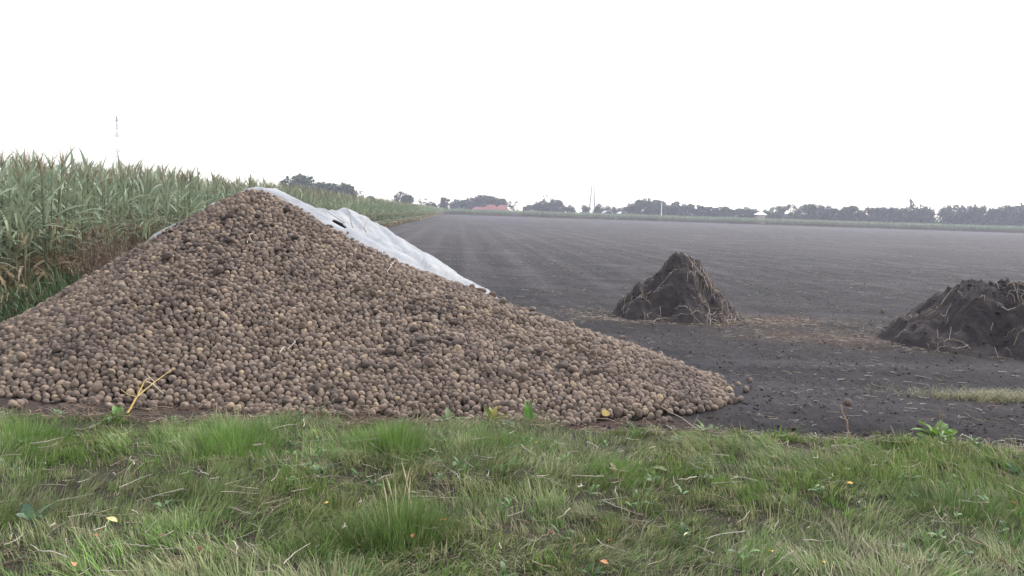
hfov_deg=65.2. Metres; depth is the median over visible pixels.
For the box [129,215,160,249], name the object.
dry weed
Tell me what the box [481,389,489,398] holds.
potato
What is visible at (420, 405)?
potato
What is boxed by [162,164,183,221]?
corn plant
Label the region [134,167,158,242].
corn plant
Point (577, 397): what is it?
potato
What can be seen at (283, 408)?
potato
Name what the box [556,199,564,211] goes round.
tree
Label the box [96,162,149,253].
corn plant
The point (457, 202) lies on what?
tree
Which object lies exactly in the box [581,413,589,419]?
potato
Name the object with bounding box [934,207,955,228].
tree
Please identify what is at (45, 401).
potato
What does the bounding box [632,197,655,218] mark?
tree
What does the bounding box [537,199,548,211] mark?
tree
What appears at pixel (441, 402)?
potato
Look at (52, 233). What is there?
corn plant
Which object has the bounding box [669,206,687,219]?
tree
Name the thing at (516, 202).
tree
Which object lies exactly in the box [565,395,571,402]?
potato
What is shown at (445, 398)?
potato
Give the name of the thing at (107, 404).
potato
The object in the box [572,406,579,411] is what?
potato
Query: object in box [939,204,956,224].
tree
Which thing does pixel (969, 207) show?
tree
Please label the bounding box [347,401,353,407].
potato
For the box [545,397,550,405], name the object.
potato
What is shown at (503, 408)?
potato
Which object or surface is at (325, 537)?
grass tuft
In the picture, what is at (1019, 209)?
tree
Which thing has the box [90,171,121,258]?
corn plant
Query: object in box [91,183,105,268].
corn plant
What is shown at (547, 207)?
tree
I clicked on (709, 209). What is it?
tree
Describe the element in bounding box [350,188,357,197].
tree
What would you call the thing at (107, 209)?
corn plant
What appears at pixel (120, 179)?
corn plant
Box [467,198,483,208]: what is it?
tree
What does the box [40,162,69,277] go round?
corn plant
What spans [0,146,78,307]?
corn plant
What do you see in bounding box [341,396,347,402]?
potato
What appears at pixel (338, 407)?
potato
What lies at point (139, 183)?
corn plant
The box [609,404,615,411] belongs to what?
potato
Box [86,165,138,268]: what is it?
corn plant
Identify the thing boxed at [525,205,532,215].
tree
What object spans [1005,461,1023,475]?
weed plant
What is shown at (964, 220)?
tree
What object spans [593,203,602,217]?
tree
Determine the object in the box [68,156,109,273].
corn plant
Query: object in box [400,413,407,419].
potato
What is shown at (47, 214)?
corn plant
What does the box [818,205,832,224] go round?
tree
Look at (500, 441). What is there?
grass tuft
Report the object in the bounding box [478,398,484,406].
potato
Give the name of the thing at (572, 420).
potato
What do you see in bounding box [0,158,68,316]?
corn plant
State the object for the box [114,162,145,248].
corn plant
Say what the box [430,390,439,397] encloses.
potato
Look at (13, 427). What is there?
grass tuft
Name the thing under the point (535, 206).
tree
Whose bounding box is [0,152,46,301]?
corn plant
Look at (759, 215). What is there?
shed
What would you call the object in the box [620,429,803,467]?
grass tuft
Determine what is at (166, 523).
grass
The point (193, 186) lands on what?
corn plant
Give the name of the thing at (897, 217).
tree
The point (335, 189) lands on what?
tree
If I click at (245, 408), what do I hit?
potato
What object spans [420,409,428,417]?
potato
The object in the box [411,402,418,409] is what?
potato
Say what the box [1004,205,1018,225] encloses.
tree
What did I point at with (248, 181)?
corn plant
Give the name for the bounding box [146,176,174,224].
corn plant
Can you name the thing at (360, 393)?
potato
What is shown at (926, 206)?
tree
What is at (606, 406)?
potato
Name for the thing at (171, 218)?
corn plant
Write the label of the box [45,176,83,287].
corn plant
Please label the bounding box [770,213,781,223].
tree
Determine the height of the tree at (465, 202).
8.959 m
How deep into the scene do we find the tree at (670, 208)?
356.48 m
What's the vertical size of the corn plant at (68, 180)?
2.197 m
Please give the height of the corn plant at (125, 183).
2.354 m
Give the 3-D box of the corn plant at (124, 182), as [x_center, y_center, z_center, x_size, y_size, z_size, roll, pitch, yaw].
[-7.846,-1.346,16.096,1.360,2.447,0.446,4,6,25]
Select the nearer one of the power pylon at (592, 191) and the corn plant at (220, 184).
the corn plant at (220, 184)
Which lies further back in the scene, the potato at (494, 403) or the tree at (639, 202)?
the tree at (639, 202)
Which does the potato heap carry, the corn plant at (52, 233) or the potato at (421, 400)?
the potato at (421, 400)
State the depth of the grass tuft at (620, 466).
4.68 m
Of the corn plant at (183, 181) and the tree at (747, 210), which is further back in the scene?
the tree at (747, 210)
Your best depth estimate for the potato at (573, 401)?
6.37 m
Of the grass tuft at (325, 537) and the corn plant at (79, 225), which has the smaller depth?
the grass tuft at (325, 537)
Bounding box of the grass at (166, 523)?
[0,403,1023,575]
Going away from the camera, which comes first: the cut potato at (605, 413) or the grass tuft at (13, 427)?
the grass tuft at (13, 427)
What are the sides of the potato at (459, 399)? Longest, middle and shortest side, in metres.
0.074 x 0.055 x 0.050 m
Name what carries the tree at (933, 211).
on the ground at (494, 253)
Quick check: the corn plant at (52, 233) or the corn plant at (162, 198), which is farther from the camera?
the corn plant at (162, 198)
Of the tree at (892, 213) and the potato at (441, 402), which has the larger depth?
the tree at (892, 213)
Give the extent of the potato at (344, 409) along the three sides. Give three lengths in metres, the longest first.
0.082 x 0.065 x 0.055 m
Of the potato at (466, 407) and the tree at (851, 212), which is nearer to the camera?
the potato at (466, 407)
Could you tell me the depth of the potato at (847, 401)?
6.88 m
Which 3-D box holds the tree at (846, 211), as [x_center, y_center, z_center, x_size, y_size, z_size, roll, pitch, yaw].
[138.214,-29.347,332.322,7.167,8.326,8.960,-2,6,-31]
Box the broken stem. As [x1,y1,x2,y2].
[121,368,173,419]
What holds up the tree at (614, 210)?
on the ground at (494, 253)
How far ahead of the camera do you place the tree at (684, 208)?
356.50 m
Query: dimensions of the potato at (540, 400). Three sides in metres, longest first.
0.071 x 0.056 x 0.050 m
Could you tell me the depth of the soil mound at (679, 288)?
12.31 m
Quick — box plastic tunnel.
[601,211,613,218]
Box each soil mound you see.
[611,251,744,324]
[875,277,1023,359]
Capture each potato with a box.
[7,400,17,408]
[17,399,24,405]
[42,399,48,403]
[104,402,113,409]
[134,400,142,408]
[149,401,157,408]
[233,404,241,413]
[241,407,248,414]
[252,407,260,414]
[255,403,266,412]
[281,406,288,414]
[284,403,292,408]
[293,400,300,406]
[308,400,314,405]
[315,401,321,406]
[322,401,331,407]
[323,396,329,401]
[327,404,334,410]
[335,405,341,411]
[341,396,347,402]
[341,406,347,414]
[346,409,354,417]
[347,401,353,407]
[350,392,358,404]
[356,398,364,407]
[358,391,364,396]
[366,393,373,401]
[368,408,375,415]
[373,392,378,398]
[378,392,385,400]
[378,403,387,412]
[380,399,388,405]
[384,409,391,416]
[386,394,393,401]
[395,391,402,397]
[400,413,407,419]
[403,389,410,395]
[406,395,414,401]
[410,391,416,398]
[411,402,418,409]
[418,398,426,403]
[418,403,426,407]
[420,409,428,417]
[422,393,430,399]
[424,381,432,389]
[426,398,434,404]
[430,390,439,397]
[432,403,438,411]
[434,395,441,402]
[438,401,445,408]
[441,395,448,403]
[451,392,460,398]
[453,400,459,406]
[456,409,462,416]
[457,396,462,403]
[460,385,466,392]
[462,404,469,412]
[463,396,469,404]
[467,386,474,392]
[467,400,475,407]
[470,394,478,403]
[471,405,480,412]
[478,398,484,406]
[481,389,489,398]
[489,394,495,402]
[491,400,499,406]
[499,400,506,406]
[500,406,507,413]
[504,394,510,400]
[506,400,516,406]
[509,404,517,412]
[515,398,522,406]
[518,404,524,409]
[531,394,537,400]
[536,392,543,398]
[537,398,543,403]
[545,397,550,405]
[549,402,554,408]
[551,410,559,416]
[553,406,559,413]
[555,399,560,405]
[560,420,569,428]
[564,412,573,418]
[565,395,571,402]
[566,403,573,409]
[569,418,575,425]
[570,399,576,404]
[572,394,581,402]
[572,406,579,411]
[574,412,580,418]
[575,418,580,425]
[577,401,584,407]
[580,406,589,413]
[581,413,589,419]
[581,417,590,425]
[586,399,594,406]
[590,407,596,415]
[593,402,600,411]
[594,412,600,419]
[601,404,608,409]
[601,410,609,416]
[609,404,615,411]
[614,407,622,417]
[622,409,628,415]
[622,416,628,422]
[635,408,641,418]
[648,412,653,419]
[660,416,667,422]
[737,396,743,402]
[844,398,851,405]
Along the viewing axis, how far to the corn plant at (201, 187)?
18.28 m
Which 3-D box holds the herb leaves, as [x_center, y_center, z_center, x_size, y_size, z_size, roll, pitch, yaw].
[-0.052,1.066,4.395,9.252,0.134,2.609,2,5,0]
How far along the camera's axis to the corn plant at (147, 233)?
15.08 m
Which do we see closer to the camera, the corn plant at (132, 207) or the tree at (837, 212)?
the corn plant at (132, 207)
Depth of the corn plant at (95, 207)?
14.22 m
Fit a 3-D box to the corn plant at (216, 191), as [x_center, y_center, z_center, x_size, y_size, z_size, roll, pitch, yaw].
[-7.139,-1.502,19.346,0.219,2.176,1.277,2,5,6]
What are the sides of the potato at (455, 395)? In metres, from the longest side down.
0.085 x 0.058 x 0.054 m
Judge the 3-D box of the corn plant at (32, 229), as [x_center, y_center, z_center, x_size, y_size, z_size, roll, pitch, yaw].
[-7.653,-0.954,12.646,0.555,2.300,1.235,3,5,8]
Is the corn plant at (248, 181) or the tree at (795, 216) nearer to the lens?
the corn plant at (248, 181)
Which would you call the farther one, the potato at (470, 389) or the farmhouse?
the farmhouse
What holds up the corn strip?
on the ground at (494, 253)
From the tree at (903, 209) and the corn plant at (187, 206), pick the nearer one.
the corn plant at (187, 206)
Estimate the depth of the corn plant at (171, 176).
17.09 m
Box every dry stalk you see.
[30,544,66,557]
[136,488,186,500]
[603,500,645,515]
[706,531,745,538]
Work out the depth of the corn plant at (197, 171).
18.52 m
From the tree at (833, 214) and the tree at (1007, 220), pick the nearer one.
the tree at (1007, 220)
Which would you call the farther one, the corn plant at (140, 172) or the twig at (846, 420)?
the corn plant at (140, 172)
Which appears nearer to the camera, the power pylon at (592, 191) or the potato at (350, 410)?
the potato at (350, 410)
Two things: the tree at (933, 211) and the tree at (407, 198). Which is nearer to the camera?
the tree at (407, 198)
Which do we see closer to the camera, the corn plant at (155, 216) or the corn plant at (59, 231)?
the corn plant at (59, 231)
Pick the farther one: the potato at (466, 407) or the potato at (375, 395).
the potato at (375, 395)
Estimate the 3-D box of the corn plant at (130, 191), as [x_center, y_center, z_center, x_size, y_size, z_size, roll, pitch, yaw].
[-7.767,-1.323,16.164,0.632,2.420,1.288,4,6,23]
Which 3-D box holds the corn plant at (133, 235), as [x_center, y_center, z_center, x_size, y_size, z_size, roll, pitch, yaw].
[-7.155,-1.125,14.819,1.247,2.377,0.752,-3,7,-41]
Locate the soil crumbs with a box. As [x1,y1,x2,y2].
[357,258,1023,448]
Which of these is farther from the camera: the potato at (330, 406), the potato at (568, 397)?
the potato at (568, 397)
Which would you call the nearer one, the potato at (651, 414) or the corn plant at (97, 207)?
the potato at (651, 414)
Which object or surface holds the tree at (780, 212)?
on the ground at (494, 253)
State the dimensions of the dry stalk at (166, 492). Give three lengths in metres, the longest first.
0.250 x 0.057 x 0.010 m
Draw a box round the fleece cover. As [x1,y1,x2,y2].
[147,187,497,298]
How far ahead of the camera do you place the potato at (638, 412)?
6.33 m
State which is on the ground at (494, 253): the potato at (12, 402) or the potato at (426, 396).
the potato at (12, 402)
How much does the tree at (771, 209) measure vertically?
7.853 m
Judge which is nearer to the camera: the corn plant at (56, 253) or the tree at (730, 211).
the corn plant at (56, 253)
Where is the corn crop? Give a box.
[0,140,443,309]
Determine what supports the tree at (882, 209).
on the ground at (494, 253)
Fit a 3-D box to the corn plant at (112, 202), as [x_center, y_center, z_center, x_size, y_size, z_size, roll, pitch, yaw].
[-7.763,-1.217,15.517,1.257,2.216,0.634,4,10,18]
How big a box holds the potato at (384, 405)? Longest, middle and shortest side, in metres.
0.089 x 0.071 x 0.063 m
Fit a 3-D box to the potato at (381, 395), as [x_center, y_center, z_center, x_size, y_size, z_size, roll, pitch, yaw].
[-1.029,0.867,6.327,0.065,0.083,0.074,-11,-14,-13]
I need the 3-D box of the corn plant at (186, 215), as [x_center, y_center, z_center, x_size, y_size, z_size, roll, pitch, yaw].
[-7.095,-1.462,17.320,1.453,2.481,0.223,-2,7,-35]
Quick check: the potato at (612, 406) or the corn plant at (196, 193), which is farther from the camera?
the corn plant at (196, 193)
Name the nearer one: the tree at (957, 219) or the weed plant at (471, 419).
the weed plant at (471, 419)
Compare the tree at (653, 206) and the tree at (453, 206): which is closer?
the tree at (653, 206)
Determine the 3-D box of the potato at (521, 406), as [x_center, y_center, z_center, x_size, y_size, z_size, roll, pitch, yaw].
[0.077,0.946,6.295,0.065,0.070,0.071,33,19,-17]
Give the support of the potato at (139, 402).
on the ground at (494, 253)
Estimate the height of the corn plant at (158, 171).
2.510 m
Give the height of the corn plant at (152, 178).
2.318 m
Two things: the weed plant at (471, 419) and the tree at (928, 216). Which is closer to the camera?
the weed plant at (471, 419)
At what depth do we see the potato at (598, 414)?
6.24 m
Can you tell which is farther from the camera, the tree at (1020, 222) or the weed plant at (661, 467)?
the tree at (1020, 222)
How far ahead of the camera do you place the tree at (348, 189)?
252.19 m
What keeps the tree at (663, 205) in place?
on the ground at (494, 253)
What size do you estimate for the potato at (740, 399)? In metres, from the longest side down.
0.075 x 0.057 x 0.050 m
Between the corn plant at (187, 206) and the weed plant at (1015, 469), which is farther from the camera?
the corn plant at (187, 206)
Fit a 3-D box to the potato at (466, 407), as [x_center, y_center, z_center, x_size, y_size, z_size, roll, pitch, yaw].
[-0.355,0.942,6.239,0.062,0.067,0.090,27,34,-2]
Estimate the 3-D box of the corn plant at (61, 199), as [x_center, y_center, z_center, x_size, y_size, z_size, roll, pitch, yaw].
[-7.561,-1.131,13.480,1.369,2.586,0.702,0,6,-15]
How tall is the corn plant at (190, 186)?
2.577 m
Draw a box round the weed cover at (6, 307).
[0,261,88,322]
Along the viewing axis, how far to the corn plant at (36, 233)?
12.57 m
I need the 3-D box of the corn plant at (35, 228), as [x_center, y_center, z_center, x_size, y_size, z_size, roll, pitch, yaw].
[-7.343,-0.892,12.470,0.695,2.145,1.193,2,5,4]
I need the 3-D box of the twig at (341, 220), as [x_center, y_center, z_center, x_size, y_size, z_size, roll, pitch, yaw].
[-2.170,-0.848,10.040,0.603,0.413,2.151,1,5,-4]
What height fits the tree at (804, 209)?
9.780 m
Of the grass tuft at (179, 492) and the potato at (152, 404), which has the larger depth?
the potato at (152, 404)
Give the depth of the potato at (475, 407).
6.22 m
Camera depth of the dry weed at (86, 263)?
11.62 m
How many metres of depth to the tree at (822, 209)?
331.00 m
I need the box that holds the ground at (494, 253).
[0,213,1023,575]
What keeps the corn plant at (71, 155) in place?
on the ground at (494, 253)
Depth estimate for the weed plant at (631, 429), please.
5.54 m
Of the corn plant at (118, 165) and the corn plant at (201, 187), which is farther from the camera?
the corn plant at (201, 187)
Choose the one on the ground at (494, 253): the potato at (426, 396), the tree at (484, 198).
the tree at (484, 198)
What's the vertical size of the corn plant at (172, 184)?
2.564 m
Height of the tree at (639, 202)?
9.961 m
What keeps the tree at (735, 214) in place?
on the ground at (494, 253)
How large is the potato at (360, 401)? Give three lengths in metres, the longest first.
0.077 x 0.071 x 0.071 m
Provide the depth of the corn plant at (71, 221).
13.93 m
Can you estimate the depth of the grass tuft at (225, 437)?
5.02 m
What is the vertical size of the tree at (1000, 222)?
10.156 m
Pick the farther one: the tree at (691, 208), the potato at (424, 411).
the tree at (691, 208)
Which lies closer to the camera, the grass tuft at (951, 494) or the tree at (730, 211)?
the grass tuft at (951, 494)
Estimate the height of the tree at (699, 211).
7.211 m
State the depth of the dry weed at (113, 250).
13.03 m
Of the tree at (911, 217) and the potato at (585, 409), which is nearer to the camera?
the potato at (585, 409)
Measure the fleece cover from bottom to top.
1.780 m
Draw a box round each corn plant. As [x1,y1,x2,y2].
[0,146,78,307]
[0,147,56,282]
[0,149,46,295]
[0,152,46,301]
[0,154,24,315]
[0,155,50,292]
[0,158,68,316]
[0,160,63,304]
[0,164,71,300]
[0,165,28,311]
[0,173,43,290]
[1,148,73,291]
[2,139,55,296]
[2,159,81,295]
[3,162,71,288]
[6,148,81,301]
[6,148,93,301]
[7,154,50,311]
[11,144,100,293]
[13,163,85,291]
[21,167,83,301]
[27,170,52,283]
[29,147,109,286]
[29,164,105,290]
[30,144,99,283]
[31,167,96,278]
[32,166,103,279]
[36,167,93,282]
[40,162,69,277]
[41,147,124,281]
[41,167,78,271]
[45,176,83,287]
[49,153,125,286]
[57,156,125,270]
[57,162,116,267]
[61,166,89,273]
[61,169,127,273]
[65,145,97,264]
[66,171,90,272]
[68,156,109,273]
[68,158,117,261]
[69,161,105,265]
[70,159,128,268]
[72,164,110,265]
[75,162,114,281]
[79,178,88,272]
[80,166,132,264]
[84,161,117,252]
[84,167,151,265]
[84,174,137,264]
[86,154,136,255]
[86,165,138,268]
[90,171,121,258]
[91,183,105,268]
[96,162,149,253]
[97,164,136,247]
[97,168,131,255]
[97,168,157,248]
[98,182,112,248]
[99,170,137,245]
[103,158,155,245]
[105,164,144,233]
[107,164,147,247]
[109,164,152,256]
[112,164,155,259]
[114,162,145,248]
[114,172,162,241]
[115,152,129,251]
[117,160,145,248]
[117,177,173,235]
[118,156,162,237]
[118,171,167,245]
[123,161,171,240]
[130,175,163,229]
[133,162,161,242]
[133,181,165,240]
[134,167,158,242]
[135,171,155,238]
[136,175,183,225]
[139,159,190,229]
[140,172,176,238]
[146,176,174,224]
[152,163,205,220]
[152,167,202,220]
[152,168,179,226]
[153,164,161,232]
[153,170,176,229]
[153,180,170,228]
[161,164,183,221]
[161,168,207,218]
[161,170,197,223]
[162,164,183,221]
[164,163,191,224]
[169,174,188,219]
[171,172,190,222]
[174,164,213,213]
[174,166,202,211]
[174,169,201,216]
[182,166,211,212]
[182,180,196,219]
[193,180,209,211]
[194,177,217,212]
[196,176,227,211]
[201,174,223,206]
[203,186,220,207]
[211,182,221,200]
[216,173,228,195]
[218,179,237,198]
[229,175,244,194]
[238,174,260,187]
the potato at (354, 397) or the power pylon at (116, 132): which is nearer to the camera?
the potato at (354, 397)
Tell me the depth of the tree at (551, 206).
385.57 m
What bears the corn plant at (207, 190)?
on the ground at (494, 253)
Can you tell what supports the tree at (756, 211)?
on the ground at (494, 253)
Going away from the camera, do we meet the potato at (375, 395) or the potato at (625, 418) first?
the potato at (625, 418)
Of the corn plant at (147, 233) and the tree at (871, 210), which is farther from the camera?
the tree at (871, 210)
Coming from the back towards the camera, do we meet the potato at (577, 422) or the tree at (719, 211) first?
the tree at (719, 211)
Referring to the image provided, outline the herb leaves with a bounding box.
[0,409,1008,575]
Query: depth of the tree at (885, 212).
331.93 m
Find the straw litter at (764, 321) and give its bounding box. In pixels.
[394,227,1023,425]
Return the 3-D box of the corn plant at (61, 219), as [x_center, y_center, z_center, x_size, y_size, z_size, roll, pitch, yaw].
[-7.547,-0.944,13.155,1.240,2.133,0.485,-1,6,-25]
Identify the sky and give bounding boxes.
[0,0,1023,219]
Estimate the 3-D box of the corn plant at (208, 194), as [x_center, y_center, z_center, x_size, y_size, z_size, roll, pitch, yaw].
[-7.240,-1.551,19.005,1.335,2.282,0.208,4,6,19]
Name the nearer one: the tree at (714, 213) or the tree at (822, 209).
the tree at (822, 209)
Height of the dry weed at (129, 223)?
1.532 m
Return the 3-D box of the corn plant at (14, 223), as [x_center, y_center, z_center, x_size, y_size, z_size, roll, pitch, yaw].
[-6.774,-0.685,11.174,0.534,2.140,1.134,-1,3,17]
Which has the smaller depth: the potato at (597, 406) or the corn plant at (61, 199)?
the potato at (597, 406)
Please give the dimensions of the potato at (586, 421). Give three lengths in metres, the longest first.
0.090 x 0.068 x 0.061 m
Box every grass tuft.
[0,411,99,461]
[91,469,257,512]
[125,416,360,470]
[244,460,495,569]
[250,517,387,573]
[307,416,458,468]
[437,423,551,457]
[555,451,691,504]
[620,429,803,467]
[777,477,1023,539]
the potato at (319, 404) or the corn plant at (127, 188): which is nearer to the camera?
the potato at (319, 404)
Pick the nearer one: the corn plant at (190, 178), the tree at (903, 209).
the corn plant at (190, 178)
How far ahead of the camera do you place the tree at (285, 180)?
251.42 m
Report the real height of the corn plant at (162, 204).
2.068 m
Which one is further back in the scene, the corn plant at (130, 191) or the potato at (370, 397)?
the corn plant at (130, 191)
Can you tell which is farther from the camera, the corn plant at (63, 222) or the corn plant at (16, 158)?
the corn plant at (63, 222)
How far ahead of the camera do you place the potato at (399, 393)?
6.37 m
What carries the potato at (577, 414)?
on the ground at (494, 253)
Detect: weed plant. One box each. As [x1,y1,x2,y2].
[16,503,52,524]
[103,405,129,420]
[436,407,468,428]
[453,415,480,424]
[484,406,507,420]
[523,400,541,423]
[598,462,624,475]
[629,423,644,436]
[639,466,669,473]
[695,418,713,431]
[910,410,957,439]
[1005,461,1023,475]
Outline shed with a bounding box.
[754,212,766,223]
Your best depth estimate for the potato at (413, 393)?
6.36 m
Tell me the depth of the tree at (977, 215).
321.13 m
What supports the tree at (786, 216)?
on the ground at (494, 253)
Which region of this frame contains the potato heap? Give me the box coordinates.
[0,189,748,418]
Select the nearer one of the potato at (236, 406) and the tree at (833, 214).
the potato at (236, 406)
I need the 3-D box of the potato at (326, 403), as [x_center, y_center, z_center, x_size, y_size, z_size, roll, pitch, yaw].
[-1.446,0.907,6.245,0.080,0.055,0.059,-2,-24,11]
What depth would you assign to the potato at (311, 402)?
6.24 m
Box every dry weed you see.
[48,225,107,281]
[58,215,118,273]
[67,205,158,264]
[91,230,128,269]
[94,204,164,256]
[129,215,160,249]
[130,213,166,239]
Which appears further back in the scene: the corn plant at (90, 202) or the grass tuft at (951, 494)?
the corn plant at (90, 202)
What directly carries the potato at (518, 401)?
on the potato heap
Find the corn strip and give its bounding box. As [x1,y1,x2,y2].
[443,208,1023,232]
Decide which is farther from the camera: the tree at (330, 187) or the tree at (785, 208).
the tree at (785, 208)
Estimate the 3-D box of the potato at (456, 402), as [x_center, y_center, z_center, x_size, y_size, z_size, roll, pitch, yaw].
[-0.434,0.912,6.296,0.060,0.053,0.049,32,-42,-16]
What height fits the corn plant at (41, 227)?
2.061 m
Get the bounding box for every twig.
[312,203,366,232]
[840,404,850,436]
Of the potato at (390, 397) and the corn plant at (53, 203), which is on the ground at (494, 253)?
the corn plant at (53, 203)
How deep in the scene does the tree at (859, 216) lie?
331.87 m
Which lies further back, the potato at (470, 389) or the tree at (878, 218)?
the tree at (878, 218)
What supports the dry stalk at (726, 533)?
on the grass at (166, 523)
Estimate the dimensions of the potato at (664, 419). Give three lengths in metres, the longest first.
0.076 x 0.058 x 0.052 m
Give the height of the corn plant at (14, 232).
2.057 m
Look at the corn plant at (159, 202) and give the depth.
17.63 m
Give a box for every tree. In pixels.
[280,176,292,186]
[287,173,316,190]
[313,181,324,193]
[314,184,332,193]
[321,182,338,193]
[330,182,346,194]
[337,184,354,195]
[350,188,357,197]
[396,191,414,202]
[437,197,449,208]
[448,199,463,212]
[449,201,457,213]
[458,197,478,213]
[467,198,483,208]
[472,194,491,209]
[485,196,498,205]
[493,197,507,205]
[496,198,512,207]
[508,201,518,210]
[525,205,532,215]
[530,201,543,214]
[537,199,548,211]
[542,193,557,210]
[544,199,558,216]
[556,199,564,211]
[565,204,575,214]
[580,204,590,217]
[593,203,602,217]
[601,205,612,212]
[611,206,616,213]
[620,207,630,217]
[622,202,636,219]
[626,199,645,219]
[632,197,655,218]
[645,198,660,219]
[655,200,666,214]
[663,204,681,220]
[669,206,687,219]
[676,203,688,219]
[685,203,695,220]
[690,207,710,220]
[694,205,699,216]
[696,205,712,221]
[700,206,718,216]
[712,206,723,216]
[717,206,732,221]
[721,206,735,222]
[732,208,743,217]
[736,208,750,222]
[743,206,755,222]
[747,208,759,217]
[764,206,780,213]
[766,212,777,223]
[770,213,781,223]
[774,205,783,214]
[780,214,792,224]
[781,204,790,214]
[787,204,799,215]
[789,214,800,224]
[798,204,819,224]
[806,203,821,220]
[816,204,830,225]
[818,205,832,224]
[826,208,836,225]
[832,207,851,225]
[832,208,847,225]
[838,205,854,220]
[843,205,858,220]
[852,208,867,226]
[856,208,869,225]
[865,206,878,225]
[868,207,885,227]
[875,207,887,220]
[880,206,894,227]
[884,207,905,228]
[890,208,908,226]
[895,206,909,222]
[901,207,917,227]
[908,198,922,220]
[914,204,932,228]
[917,206,934,228]
[931,208,939,222]
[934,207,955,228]
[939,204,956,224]
[948,204,962,229]
[955,204,968,229]
[960,205,973,224]
[967,204,989,230]
[969,209,979,229]
[975,204,987,223]
[984,207,999,230]
[986,210,1005,231]
[993,207,1004,228]
[997,204,1013,225]
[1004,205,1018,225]
[1004,205,1020,230]
[1013,205,1023,225]
[1014,200,1023,231]
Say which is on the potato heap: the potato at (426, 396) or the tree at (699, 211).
the potato at (426, 396)
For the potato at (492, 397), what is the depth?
6.36 m
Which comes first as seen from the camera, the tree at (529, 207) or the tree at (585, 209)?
the tree at (585, 209)
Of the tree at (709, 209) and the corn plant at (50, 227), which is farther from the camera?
the tree at (709, 209)
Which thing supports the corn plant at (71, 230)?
on the ground at (494, 253)
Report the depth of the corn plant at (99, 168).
14.71 m
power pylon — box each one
[112,116,121,169]
[588,184,594,212]
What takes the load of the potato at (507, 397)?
on the potato heap
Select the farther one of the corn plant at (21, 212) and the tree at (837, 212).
the tree at (837, 212)
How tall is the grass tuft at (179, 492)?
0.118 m
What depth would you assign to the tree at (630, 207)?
366.60 m
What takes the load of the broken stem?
on the ground at (494, 253)
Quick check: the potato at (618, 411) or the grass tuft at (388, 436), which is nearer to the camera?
the grass tuft at (388, 436)
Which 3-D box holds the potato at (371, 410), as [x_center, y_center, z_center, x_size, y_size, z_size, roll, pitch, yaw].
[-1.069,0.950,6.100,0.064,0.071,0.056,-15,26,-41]
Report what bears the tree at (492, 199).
on the ground at (494, 253)
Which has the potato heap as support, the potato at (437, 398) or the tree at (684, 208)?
the potato at (437, 398)
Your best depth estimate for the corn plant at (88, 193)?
14.23 m
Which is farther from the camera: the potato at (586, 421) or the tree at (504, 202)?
the tree at (504, 202)
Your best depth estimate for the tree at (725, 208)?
356.12 m
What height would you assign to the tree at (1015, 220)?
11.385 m
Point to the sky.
(761, 105)
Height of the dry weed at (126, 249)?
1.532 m
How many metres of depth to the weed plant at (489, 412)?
5.99 m
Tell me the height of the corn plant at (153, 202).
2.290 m
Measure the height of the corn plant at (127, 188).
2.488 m
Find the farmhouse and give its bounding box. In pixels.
[473,205,508,214]
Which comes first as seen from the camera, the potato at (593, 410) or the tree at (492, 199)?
the potato at (593, 410)
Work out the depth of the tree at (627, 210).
366.62 m
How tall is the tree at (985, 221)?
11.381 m
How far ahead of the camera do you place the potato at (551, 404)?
6.33 m
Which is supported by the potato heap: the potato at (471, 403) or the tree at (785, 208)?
the potato at (471, 403)
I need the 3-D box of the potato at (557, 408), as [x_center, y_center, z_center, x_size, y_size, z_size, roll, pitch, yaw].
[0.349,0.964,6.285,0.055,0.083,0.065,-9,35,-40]
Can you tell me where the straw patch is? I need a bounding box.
[861,383,1023,405]
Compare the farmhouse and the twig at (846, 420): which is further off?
the farmhouse
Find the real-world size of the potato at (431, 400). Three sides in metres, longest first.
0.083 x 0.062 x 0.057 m
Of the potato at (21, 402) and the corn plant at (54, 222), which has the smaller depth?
the potato at (21, 402)
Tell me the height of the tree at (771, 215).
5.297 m
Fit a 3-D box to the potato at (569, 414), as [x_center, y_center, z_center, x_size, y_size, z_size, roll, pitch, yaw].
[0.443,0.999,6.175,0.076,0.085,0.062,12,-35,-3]
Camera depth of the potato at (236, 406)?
6.07 m
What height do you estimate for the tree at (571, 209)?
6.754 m
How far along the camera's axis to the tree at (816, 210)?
331.24 m
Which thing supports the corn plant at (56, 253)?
on the ground at (494, 253)
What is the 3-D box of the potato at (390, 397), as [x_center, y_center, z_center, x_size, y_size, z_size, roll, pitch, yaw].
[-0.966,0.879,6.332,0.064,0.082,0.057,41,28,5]
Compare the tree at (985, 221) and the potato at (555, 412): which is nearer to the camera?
the potato at (555, 412)
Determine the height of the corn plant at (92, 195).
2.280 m
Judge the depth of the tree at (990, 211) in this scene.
321.97 m
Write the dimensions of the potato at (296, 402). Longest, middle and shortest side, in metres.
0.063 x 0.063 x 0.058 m
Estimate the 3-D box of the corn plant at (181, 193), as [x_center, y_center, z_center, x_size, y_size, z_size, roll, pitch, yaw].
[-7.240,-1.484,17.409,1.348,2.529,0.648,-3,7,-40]
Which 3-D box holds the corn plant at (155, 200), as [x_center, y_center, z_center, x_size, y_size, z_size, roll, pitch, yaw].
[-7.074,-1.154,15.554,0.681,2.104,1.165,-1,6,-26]
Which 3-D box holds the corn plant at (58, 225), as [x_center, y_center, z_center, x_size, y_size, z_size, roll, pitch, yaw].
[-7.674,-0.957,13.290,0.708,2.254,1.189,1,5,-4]
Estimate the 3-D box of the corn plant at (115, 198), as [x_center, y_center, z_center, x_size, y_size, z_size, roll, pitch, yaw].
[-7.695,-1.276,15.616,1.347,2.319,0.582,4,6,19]
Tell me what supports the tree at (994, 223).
on the ground at (494, 253)
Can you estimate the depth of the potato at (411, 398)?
6.29 m

